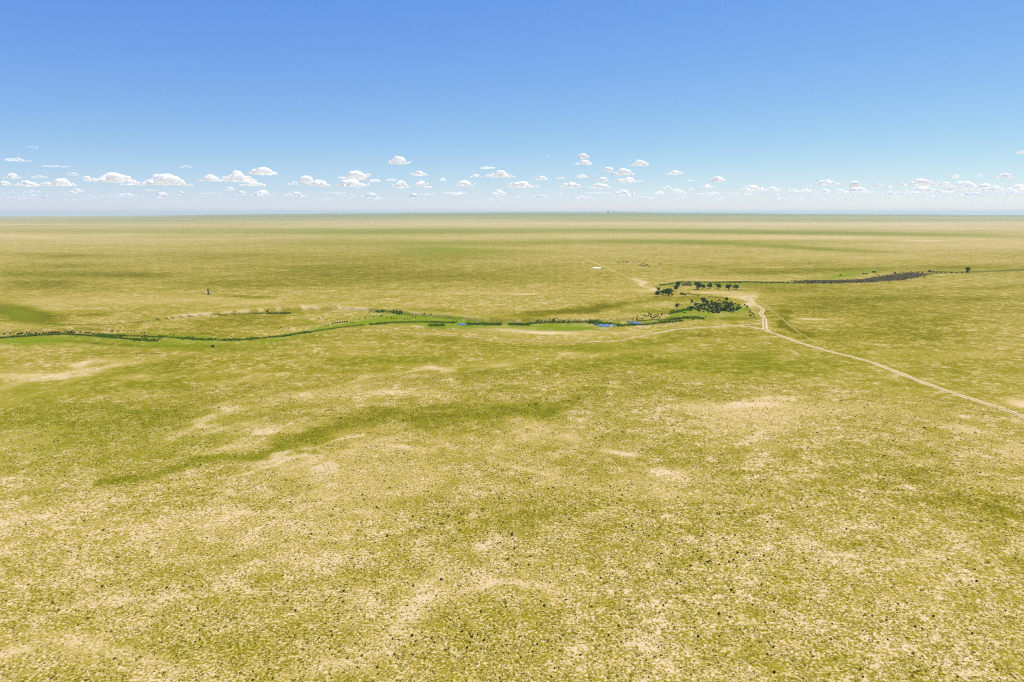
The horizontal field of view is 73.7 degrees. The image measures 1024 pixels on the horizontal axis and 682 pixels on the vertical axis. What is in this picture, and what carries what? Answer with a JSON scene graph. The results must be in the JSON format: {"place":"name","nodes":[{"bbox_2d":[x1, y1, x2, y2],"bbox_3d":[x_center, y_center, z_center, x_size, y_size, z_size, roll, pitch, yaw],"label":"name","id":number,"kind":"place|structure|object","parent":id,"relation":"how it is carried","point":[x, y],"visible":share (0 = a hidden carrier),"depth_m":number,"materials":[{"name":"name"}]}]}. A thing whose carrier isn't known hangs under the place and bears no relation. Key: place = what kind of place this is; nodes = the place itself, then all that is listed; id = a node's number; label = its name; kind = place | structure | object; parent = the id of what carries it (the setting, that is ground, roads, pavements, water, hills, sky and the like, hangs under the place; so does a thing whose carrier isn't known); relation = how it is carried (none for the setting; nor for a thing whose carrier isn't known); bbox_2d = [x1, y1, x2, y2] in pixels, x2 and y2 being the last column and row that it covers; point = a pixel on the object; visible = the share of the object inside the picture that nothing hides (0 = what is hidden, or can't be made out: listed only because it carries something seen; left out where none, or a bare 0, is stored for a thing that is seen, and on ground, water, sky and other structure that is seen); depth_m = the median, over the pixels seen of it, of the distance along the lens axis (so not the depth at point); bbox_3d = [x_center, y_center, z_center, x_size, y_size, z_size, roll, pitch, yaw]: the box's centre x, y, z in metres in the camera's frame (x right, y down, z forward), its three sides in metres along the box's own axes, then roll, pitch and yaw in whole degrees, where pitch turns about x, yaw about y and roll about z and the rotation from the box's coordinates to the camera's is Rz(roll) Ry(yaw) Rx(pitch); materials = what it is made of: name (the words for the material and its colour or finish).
{"place":"outdoors","nodes":[
{"label":"outdoors","id":0,"kind":"place"},
{"bbox_2d":[0,181,10,184],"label":"cloud","id":1,"kind":"structure","parent":0,"point":[4,183],"depth_m":35407.03,"materials":[{"name":"white"}]},
{"bbox_2d":[2,173,20,178],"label":"cloud","id":2,"kind":"structure","parent":0,"point":[12,175],"depth_m":28286.40,"materials":[{"name":"white"}]},
{"bbox_2d":[14,180,39,185],"bbox_3d":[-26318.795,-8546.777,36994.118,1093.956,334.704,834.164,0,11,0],"label":"cloud","id":3,"kind":"structure","parent":0,"point":[26,183],"depth_m":36902.67,"materials":[{"name":"white"}]},
{"bbox_2d":[47,178,76,185],"bbox_3d":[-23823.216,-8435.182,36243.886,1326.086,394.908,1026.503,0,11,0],"label":"cloud","id":4,"kind":"structure","parent":0,"point":[61,182],"depth_m":35999.12,"materials":[{"name":"white"}]},
{"bbox_2d":[83,176,90,180],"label":"cloud","id":5,"kind":"structure","parent":0,"point":[86,178],"depth_m":30489.05,"materials":[{"name":"white"}]},
{"bbox_2d":[88,172,137,182],"bbox_3d":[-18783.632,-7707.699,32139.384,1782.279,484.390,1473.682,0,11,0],"label":"cloud","id":6,"kind":"structure","parent":0,"point":[112,177],"depth_m":31869.87,"materials":[{"name":"white"}]},
{"bbox_2d":[154,192,169,197],"bbox_3d":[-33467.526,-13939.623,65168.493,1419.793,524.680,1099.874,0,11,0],"label":"cloud","id":7,"kind":"structure","parent":0,"point":[162,195],"depth_m":65232.00,"materials":[{"name":"white"}]},
{"bbox_2d":[140,174,192,185],"bbox_3d":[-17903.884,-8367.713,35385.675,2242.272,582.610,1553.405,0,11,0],"label":"cloud","id":8,"kind":"structure","parent":0,"point":[162,179],"depth_m":34925.58,"materials":[{"name":"white"}]},
{"bbox_2d":[197,174,222,180],"bbox_3d":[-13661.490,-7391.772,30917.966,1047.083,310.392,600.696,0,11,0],"label":"cloud","id":9,"kind":"structure","parent":0,"point":[209,177],"depth_m":30756.79,"materials":[{"name":"white"}]},
{"bbox_2d":[219,170,256,181],"bbox_3d":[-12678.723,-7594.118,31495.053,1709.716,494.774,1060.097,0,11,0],"label":"cloud","id":10,"kind":"structure","parent":0,"point":[236,176],"depth_m":31114.83,"materials":[{"name":"white"}]},
{"bbox_2d":[240,181,265,185],"bbox_3d":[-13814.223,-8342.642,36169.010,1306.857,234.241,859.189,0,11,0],"label":"cloud","id":11,"kind":"structure","parent":0,"point":[249,183],"depth_m":35952.35,"materials":[{"name":"white"}]},
{"bbox_2d":[248,167,277,174],"bbox_3d":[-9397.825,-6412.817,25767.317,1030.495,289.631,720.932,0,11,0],"label":"cloud","id":12,"kind":"structure","parent":0,"point":[262,171],"depth_m":25570.25,"materials":[{"name":"white"}]},
{"bbox_2d":[250,190,275,195],"bbox_3d":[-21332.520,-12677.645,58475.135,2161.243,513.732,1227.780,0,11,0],"label":"cloud","id":13,"kind":"structure","parent":0,"point":[260,193],"depth_m":58204.94,"materials":[{"name":"white"}]},
{"bbox_2d":[283,192,308,196],"bbox_3d":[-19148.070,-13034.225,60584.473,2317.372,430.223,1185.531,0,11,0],"label":"cloud","id":14,"kind":"structure","parent":0,"point":[295,194],"depth_m":60281.33,"materials":[{"name":"white"}]},
{"bbox_2d":[298,176,313,182],"bbox_3d":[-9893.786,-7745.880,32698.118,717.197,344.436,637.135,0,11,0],"label":"cloud","id":15,"kind":"structure","parent":0,"point":[305,179],"depth_m":32486.93,"materials":[{"name":"white"}]},
{"bbox_2d":[305,180,330,185],"bbox_3d":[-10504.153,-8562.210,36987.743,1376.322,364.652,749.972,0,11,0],"label":"cloud","id":16,"kind":"structure","parent":0,"point":[319,183],"depth_m":36744.62,"materials":[{"name":"white"}]},
{"bbox_2d":[335,179,369,186],"bbox_3d":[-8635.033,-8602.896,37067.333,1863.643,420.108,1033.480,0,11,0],"label":"cloud","id":17,"kind":"structure","parent":0,"point":[352,183],"depth_m":36776.10,"materials":[{"name":"white"}]},
{"bbox_2d":[338,170,370,179],"bbox_3d":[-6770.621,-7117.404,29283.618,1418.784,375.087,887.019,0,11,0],"label":"cloud","id":18,"kind":"structure","parent":0,"point":[357,175],"depth_m":29038.35,"materials":[{"name":"white"}]},
{"bbox_2d":[362,193,380,197],"bbox_3d":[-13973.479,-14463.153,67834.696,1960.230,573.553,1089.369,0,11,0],"label":"cloud","id":19,"kind":"structure","parent":0,"point":[369,196],"depth_m":67569.92,"materials":[{"name":"white"}]},
{"bbox_2d":[388,156,410,163],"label":"cloud","id":20,"kind":"structure","parent":0,"point":[398,160],"depth_m":19903.89,"materials":[{"name":"white"}]},
{"bbox_2d":[392,180,409,187],"bbox_3d":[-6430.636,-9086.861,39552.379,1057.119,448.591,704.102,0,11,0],"label":"cloud","id":21,"kind":"structure","parent":0,"point":[400,184],"depth_m":39333.57,"materials":[{"name":"white"}]},
{"bbox_2d":[409,193,418,197],"bbox_3d":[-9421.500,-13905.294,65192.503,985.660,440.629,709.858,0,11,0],"label":"cloud","id":22,"kind":"structure","parent":0,"point":[413,195],"depth_m":65078.42,"materials":[{"name":"white"}]},
{"bbox_2d":[411,171,425,175],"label":"cloud","id":23,"kind":"structure","parent":0,"point":[419,173],"depth_m":26122.19,"materials":[{"name":"white"}]},
{"bbox_2d":[412,181,429,185],"bbox_3d":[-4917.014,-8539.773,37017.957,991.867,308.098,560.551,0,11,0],"label":"cloud","id":24,"kind":"structure","parent":0,"point":[420,183],"depth_m":36851.84,"materials":[{"name":"white"}]},
{"bbox_2d":[454,180,475,185],"bbox_3d":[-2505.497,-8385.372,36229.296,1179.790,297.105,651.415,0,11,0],"label":"cloud","id":25,"kind":"structure","parent":0,"point":[464,183],"depth_m":36067.25,"materials":[{"name":"white"}]},
{"bbox_2d":[480,166,494,168],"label":"cloud","id":26,"kind":"structure","parent":0,"point":[487,167],"depth_m":22085.81,"materials":[{"name":"white"}]},
{"bbox_2d":[490,190,506,194],"bbox_3d":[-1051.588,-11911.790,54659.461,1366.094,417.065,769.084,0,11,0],"label":"cloud","id":27,"kind":"structure","parent":0,"point":[498,192],"depth_m":54597.37,"materials":[{"name":"white"}]},
{"bbox_2d":[484,170,514,177],"bbox_3d":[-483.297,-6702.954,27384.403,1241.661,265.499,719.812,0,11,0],"label":"cloud","id":28,"kind":"structure","parent":0,"point":[500,173],"depth_m":27215.52,"materials":[{"name":"white"}]},
{"bbox_2d":[0,212,1023,681],"bbox_3d":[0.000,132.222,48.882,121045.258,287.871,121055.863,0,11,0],"label":"ground","id":29,"kind":"structure","parent":0,"point":[154,276],"depth_m":326.77,"materials":[{"name":"green plant"}]},
{"bbox_2d":[9,279,874,341],"bbox_3d":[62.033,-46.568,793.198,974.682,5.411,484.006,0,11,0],"label":"reeds","id":30,"kind":"object","parent":29,"relation":"on","point":[106,335],"visible":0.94,"depth_m":638.85,"materials":[{"name":"green plant"}]},
{"bbox_2d":[67,391,1022,681],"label":"scrub","id":31,"kind":"object","parent":29,"relation":"on","point":[587,567],"visible":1,"depth_m":209.44,"materials":[{"name":"green plant"}]},
{"bbox_2d":[662,288,673,295],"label":"tree","id":32,"kind":"object","parent":29,"relation":"on","point":[668,291],"visible":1,"depth_m":833.93,"materials":[{"name":"green plant"}]},
{"bbox_2d":[694,282,701,289],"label":"tree","id":33,"kind":"object","parent":29,"relation":"on","point":[698,284],"visible":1,"depth_m":903.01,"materials":[{"name":"green plant"}]},
{"bbox_2d":[681,271,935,285],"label":"brush","id":34,"kind":"object","parent":29,"relation":"on","point":[896,276],"visible":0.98,"depth_m":1029.91,"materials":[{"name":"green plant"}]},
{"bbox_2d":[0,0,1023,215],"label":"sky","id":35,"kind":"structure","parent":0,"point":[786,95],"materials":[{"name":"blue"}]},
{"bbox_2d":[379,331,656,342],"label":"track","id":36,"kind":"structure","parent":0,"point":[529,340],"depth_m":550.68,"materials":[{"name":"beige soil"}]},
{"bbox_2d":[506,181,540,187],"bbox_3d":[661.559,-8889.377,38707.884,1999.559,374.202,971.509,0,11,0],"label":"cloud","id":37,"kind":"structure","parent":0,"point":[523,184],"depth_m":38367.98,"materials":[{"name":"white"}]},
{"bbox_2d":[475,260,584,263],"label":"path","id":38,"kind":"structure","parent":0,"point":[524,260],"depth_m":1446.97,"materials":[{"name":"beige soil"}]},
{"bbox_2d":[535,176,547,179],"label":"cloud","id":39,"kind":"structure","parent":0,"point":[542,178],"depth_m":29764.57,"materials":[{"name":"white"}]},
{"bbox_2d":[561,182,582,187],"bbox_3d":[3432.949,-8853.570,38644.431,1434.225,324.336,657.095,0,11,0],"label":"cloud","id":40,"kind":"structure","parent":0,"point":[571,185],"depth_m":38522.62,"materials":[{"name":"white"}]},
{"bbox_2d":[569,195,590,198],"bbox_3d":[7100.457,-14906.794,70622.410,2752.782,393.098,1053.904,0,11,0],"label":"cloud","id":41,"kind":"structure","parent":0,"point":[580,198],"depth_m":70415.53,"materials":[{"name":"white"}]},
{"bbox_2d":[575,174,587,177],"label":"cloud","id":42,"kind":"structure","parent":0,"point":[581,176],"depth_m":27834.70,"materials":[{"name":"white"}]},
{"bbox_2d":[573,160,592,164],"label":"cloud","id":43,"kind":"structure","parent":0,"point":[584,162],"depth_m":20208.22,"materials":[{"name":"white"}]},
{"bbox_2d":[577,153,588,158],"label":"cloud","id":44,"kind":"structure","parent":0,"point":[582,156],"depth_m":17871.20,"materials":[{"name":"white"}]},
{"bbox_2d":[586,183,609,188],"bbox_3d":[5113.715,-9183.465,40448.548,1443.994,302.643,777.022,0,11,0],"label":"cloud","id":45,"kind":"structure","parent":0,"point":[600,186],"depth_m":40226.39,"materials":[{"name":"white"}]},
{"bbox_2d":[596,177,608,181],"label":"cloud","id":46,"kind":"structure","parent":0,"point":[602,179],"depth_m":31390.69,"materials":[{"name":"white"}]},
{"bbox_2d":[595,324,609,326],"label":"water","id":47,"kind":"structure","parent":0,"point":[604,325],"depth_m":633.96,"materials":[{"name":"blue liquid"}]},
{"bbox_2d":[604,167,612,171],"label":"cloud","id":48,"kind":"structure","parent":0,"point":[608,169],"depth_m":23533.93,"materials":[{"name":"white"}]},
{"bbox_2d":[611,168,635,174],"bbox_3d":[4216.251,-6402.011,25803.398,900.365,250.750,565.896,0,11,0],"label":"cloud","id":49,"kind":"structure","parent":0,"point":[622,171],"depth_m":25640.56,"materials":[{"name":"white"}]},
{"bbox_2d":[612,190,636,195],"bbox_3d":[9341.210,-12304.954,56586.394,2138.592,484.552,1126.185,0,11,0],"label":"cloud","id":50,"kind":"structure","parent":0,"point":[622,192],"depth_m":56306.46,"materials":[{"name":"white"}]},
{"bbox_2d":[615,177,643,182],"bbox_3d":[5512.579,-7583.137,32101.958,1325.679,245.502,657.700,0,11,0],"label":"cloud","id":51,"kind":"structure","parent":0,"point":[628,179],"depth_m":31897.97,"materials":[{"name":"white"}]},
{"bbox_2d":[629,160,648,165],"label":"cloud","id":52,"kind":"structure","parent":0,"point":[640,163],"depth_m":20689.52,"materials":[{"name":"white"}]},
{"bbox_2d":[665,170,683,174],"bbox_3d":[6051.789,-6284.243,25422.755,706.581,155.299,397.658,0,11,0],"label":"cloud","id":53,"kind":"structure","parent":0,"point":[674,172],"depth_m":25308.69,"materials":[{"name":"white"}]},
{"bbox_2d":[673,191,686,193],"bbox_3d":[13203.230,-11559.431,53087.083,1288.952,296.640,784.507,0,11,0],"label":"cloud","id":54,"kind":"structure","parent":0,"point":[680,192],"depth_m":52856.82,"materials":[{"name":"white"}]},
{"bbox_2d":[710,176,724,181],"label":"cloud","id":55,"kind":"structure","parent":0,"point":[717,179],"depth_m":31426.80,"materials":[{"name":"white"}]},
{"bbox_2d":[737,185,766,190],"bbox_3d":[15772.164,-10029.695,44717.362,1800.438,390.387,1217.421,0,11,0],"label":"cloud","id":56,"kind":"structure","parent":0,"point":[751,188],"depth_m":44505.31,"materials":[{"name":"white"}]},
{"bbox_2d":[741,294,767,329],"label":"track","id":57,"kind":"structure","parent":0,"point":[764,321],"depth_m":685.34,"materials":[{"name":"beige soil"}]},
{"bbox_2d":[763,186,782,190],"bbox_3d":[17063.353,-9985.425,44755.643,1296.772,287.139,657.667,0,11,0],"label":"cloud","id":58,"kind":"structure","parent":0,"point":[772,188],"depth_m":44583.39,"materials":[{"name":"white"}]},
{"bbox_2d":[752,297,802,334],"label":"path","id":59,"kind":"structure","parent":0,"point":[779,316],"depth_m":668.92,"materials":[{"name":"beige soil"}]},
{"bbox_2d":[800,189,815,191],"bbox_3d":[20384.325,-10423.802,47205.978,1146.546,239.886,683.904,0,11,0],"label":"cloud","id":60,"kind":"structure","parent":0,"point":[806,190],"depth_m":47108.15,"materials":[{"name":"white"}]},
{"bbox_2d":[816,189,830,192],"bbox_3d":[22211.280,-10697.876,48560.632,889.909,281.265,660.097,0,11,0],"label":"cloud","id":61,"kind":"structure","parent":0,"point":[824,190],"depth_m":48385.38,"materials":[{"name":"white"}]},
{"bbox_2d":[814,180,843,184],"bbox_3d":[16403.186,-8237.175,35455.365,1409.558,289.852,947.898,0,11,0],"label":"cloud","id":62,"kind":"structure","parent":0,"point":[826,182],"depth_m":35326.41,"materials":[{"name":"white"}]},
{"bbox_2d":[656,325,1023,417],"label":"road","id":63,"kind":"structure","parent":0,"point":[945,390],"depth_m":436.79,"materials":[{"name":"beige soil"}]},
{"bbox_2d":[849,181,859,187],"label":"cloud","id":64,"kind":"structure","parent":0,"point":[853,184],"depth_m":38402.96,"materials":[{"name":"white"}]},
{"bbox_2d":[841,186,870,192],"bbox_3d":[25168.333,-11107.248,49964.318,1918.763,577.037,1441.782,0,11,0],"label":"cloud","id":65,"kind":"structure","parent":0,"point":[859,189],"depth_m":49507.30,"materials":[{"name":"white"}]},
{"bbox_2d":[899,178,941,185],"bbox_3d":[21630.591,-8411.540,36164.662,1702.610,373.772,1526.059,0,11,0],"label":"cloud","id":66,"kind":"structure","parent":0,"point":[920,182],"depth_m":35864.72,"materials":[{"name":"white"}]},
{"bbox_2d":[904,186,941,191],"bbox_3d":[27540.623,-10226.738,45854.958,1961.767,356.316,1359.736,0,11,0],"label":"cloud","id":67,"kind":"structure","parent":0,"point":[923,189],"depth_m":45729.94,"materials":[{"name":"white"}]},
{"bbox_2d":[929,190,949,193],"bbox_3d":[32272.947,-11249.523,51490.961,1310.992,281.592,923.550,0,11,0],"label":"cloud","id":68,"kind":"structure","parent":0,"point":[940,192],"depth_m":51481.92,"materials":[{"name":"white"}]},
{"bbox_2d":[939,182,952,185],"bbox_3d":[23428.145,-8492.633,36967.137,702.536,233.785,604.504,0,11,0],"label":"cloud","id":69,"kind":"structure","parent":0,"point":[946,184],"depth_m":36758.10,"materials":[{"name":"white"}]},
{"bbox_2d":[945,181,981,190],"bbox_3d":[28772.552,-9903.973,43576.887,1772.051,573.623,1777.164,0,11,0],"label":"cloud","id":70,"kind":"structure","parent":0,"point":[963,185],"depth_m":43040.04,"materials":[{"name":"white"}]},
{"bbox_2d":[961,192,987,195],"bbox_3d":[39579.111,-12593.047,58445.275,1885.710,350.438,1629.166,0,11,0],"label":"cloud","id":71,"kind":"structure","parent":0,"point":[972,193],"depth_m":58542.22,"materials":[{"name":"white"}]},
{"bbox_2d":[971,183,995,187],"bbox_3d":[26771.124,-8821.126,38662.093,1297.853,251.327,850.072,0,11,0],"label":"cloud","id":72,"kind":"structure","parent":0,"point":[985,185],"depth_m":38591.22,"materials":[{"name":"white"}]},
{"bbox_2d":[978,185,1010,191],"bbox_3d":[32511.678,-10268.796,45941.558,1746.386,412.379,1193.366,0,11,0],"label":"cloud","id":73,"kind":"structure","parent":0,"point":[992,189],"depth_m":45691.51,"materials":[{"name":"white"}]},
{"bbox_2d":[994,173,1014,178],"bbox_3d":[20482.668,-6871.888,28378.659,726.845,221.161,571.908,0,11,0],"label":"cloud","id":74,"kind":"structure","parent":0,"point":[1005,175],"depth_m":28255.09,"materials":[{"name":"white"}]},
{"bbox_2d":[1000,190,1023,193],"bbox_3d":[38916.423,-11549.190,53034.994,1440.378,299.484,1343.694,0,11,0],"label":"cloud","id":75,"kind":"structure","parent":0,"point":[1013,192],"depth_m":52950.55,"materials":[{"name":"white"}]},
{"bbox_2d":[1009,184,1023,189],"bbox_3d":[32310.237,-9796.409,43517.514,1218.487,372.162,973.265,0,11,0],"label":"cloud","id":76,"kind":"structure","parent":0,"point":[1018,187],"depth_m":43333.60,"materials":[{"name":"white"}]}
]}

